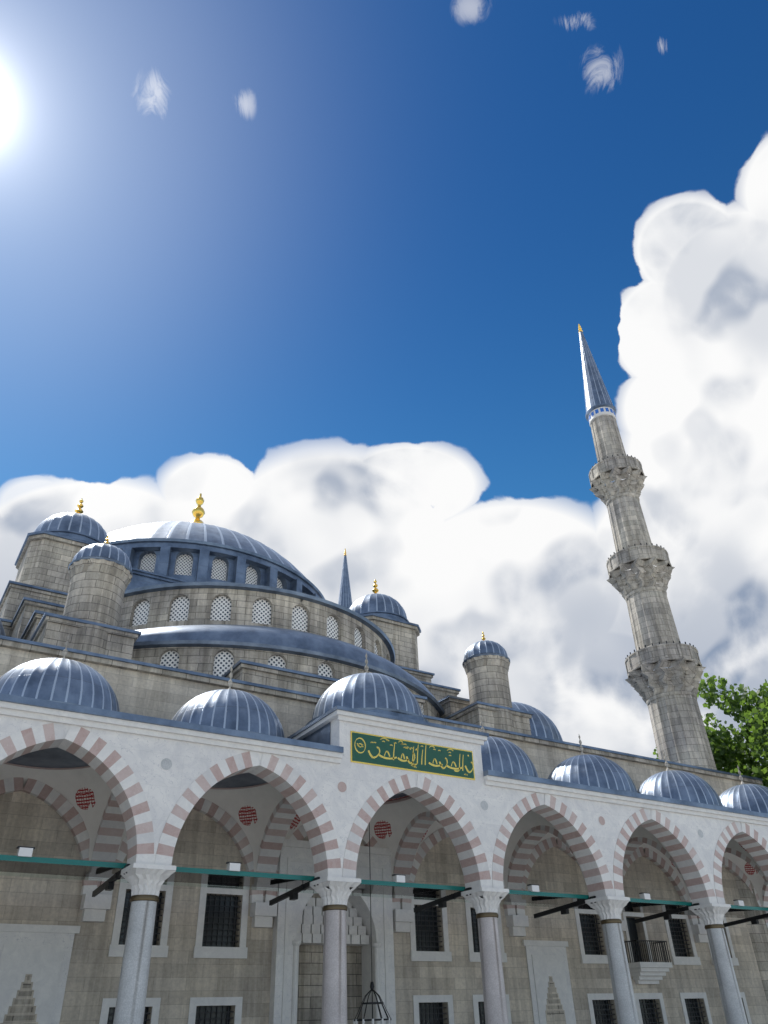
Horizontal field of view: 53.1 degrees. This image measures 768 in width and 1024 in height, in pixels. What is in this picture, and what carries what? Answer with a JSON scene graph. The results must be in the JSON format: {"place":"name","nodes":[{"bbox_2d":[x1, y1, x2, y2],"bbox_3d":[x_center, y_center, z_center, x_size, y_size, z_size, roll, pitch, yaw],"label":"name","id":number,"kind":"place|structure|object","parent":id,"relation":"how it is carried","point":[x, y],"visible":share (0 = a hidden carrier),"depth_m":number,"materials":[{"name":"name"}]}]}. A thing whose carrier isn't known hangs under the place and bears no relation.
{"place":"outdoors","nodes":[
{"label":"outdoors","id":0,"kind":"place"},
{"bbox_2d":[0,635,767,1023],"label":"mosque wall","id":1,"kind":"structure","parent":0,"point":[60,961],"depth_m":34.79,"materials":[{"name":"beige stone"}]},
{"bbox_2d":[107,890,706,1023],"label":"window grilles","id":2,"kind":"object","parent":1,"relation":"in","point":[438,946],"depth_m":37.39,"materials":[{"name":"grey metal"}]},
{"bbox_2d":[0,0,767,770],"label":"sky","id":3,"kind":"structure","parent":0,"point":[325,273],"materials":[{"name":"blue"}]},
{"bbox_2d":[113,863,747,1023],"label":"portico columns","id":4,"kind":"structure","parent":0,"point":[146,881],"depth_m":28.27,"materials":[{"name":"white stone"}]},
{"label":"ground","id":5,"kind":"structure","parent":0,"visible":0},
{"bbox_2d":[0,512,562,1023],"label":"mosque body","id":6,"kind":"structure","parent":5,"relation":"on","point":[76,576],"depth_m":47.00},
{"bbox_2d":[107,521,324,598],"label":"dome","id":7,"kind":"structure","parent":6,"relation":"on","point":[193,552],"depth_m":59.93,"materials":[{"name":"blue metal"}]},
{"bbox_2d":[191,493,204,522],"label":"dome finial","id":8,"kind":"object","parent":7,"relation":"on","point":[198,512],"visible":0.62,"depth_m":75.21,"materials":[{"name":"gold metal"}]},
{"bbox_2d":[75,499,485,640],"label":"turret finials","id":9,"kind":"object","parent":6,"relation":"on","point":[80,511],"visible":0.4,"depth_m":54.89,"materials":[{"name":"gold metal"}]},
{"bbox_2d":[119,582,444,717],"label":"half dome","id":10,"kind":"structure","parent":6,"relation":"on","point":[220,629],"depth_m":45.12,"materials":[{"name":"grey stone"}]},
{"bbox_2d":[338,555,351,608],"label":"minaret","id":11,"kind":"object","parent":5,"relation":"on","point":[345,599],"visible":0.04,"depth_m":113.92,"materials":[{"name":"metal"}]},
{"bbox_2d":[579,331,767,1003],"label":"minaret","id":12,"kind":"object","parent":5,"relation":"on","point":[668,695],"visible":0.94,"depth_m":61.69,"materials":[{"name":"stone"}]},
{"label":"plane tree trunk","id":13,"kind":"object","parent":5,"relation":"on","visible":0},
{"bbox_2d":[653,673,767,786],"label":"plane tree","id":14,"kind":"object","parent":13,"relation":"on","point":[729,755],"visible":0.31,"depth_m":62.38,"materials":[{"name":"green plant"}]},
{"label":"courtyard paving","id":15,"kind":"structure","parent":0,"visible":0},
{"bbox_2d":[0,693,767,902],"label":"arcade wall","id":16,"kind":"structure","parent":15,"relation":"on","point":[169,762],"depth_m":30.83,"materials":[{"name":"white stone"}]},
{"bbox_2d":[353,822,391,1023],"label":"hanging lamp","id":17,"kind":"object","parent":16,"relation":"attached to","point":[381,1020],"visible":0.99,"depth_m":30.17,"materials":[{"name":"grey metal"}]},
{"bbox_2d":[0,723,767,942],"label":"arches","id":18,"kind":"structure","parent":16,"relation":"attached to","point":[127,807],"depth_m":32.23,"materials":[{"name":"white stone"}]},
{"bbox_2d":[0,635,767,812],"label":"portico domes","id":19,"kind":"structure","parent":16,"relation":"on","point":[67,681],"depth_m":34.40,"materials":[{"name":"blue metal"}]},
{"bbox_2d":[0,762,767,906],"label":"portico vaults","id":20,"kind":"object","parent":16,"relation":"attached to","point":[85,791],"visible":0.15,"depth_m":33.90,"materials":[{"name":"white paint"}]},
{"bbox_2d":[0,854,767,919],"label":"glass canopy","id":21,"kind":"object","parent":16,"relation":"attached to","point":[53,867],"visible":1,"depth_m":29.70,"materials":[{"name":"teal glass"}]},
{"bbox_2d":[16,846,767,926],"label":"floodlights","id":22,"kind":"object","parent":16,"relation":"attached to","point":[108,884],"visible":0.94,"depth_m":32.91,"materials":[{"name":"black metal"}]},
{"bbox_2d":[350,731,474,779],"bbox_3d":[1.304,10.301,32.440,6.220,1.260,0.045,18,-39,-27],"label":"inscription panel","id":23,"kind":"object","parent":16,"relation":"attached to","point":[399,750],"visible":1,"depth_m":32.31,"materials":[{"name":"green paint"}]},
{"bbox_2d":[354,738,473,774],"bbox_3d":[1.369,10.275,32.468,6.048,1.060,0.001,18,-39,-27],"label":"calligraphy inscription","id":24,"kind":"object","parent":23,"relation":"on","point":[455,769],"visible":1,"depth_m":32.40,"materials":[{"name":"gold metal"}]}
]}

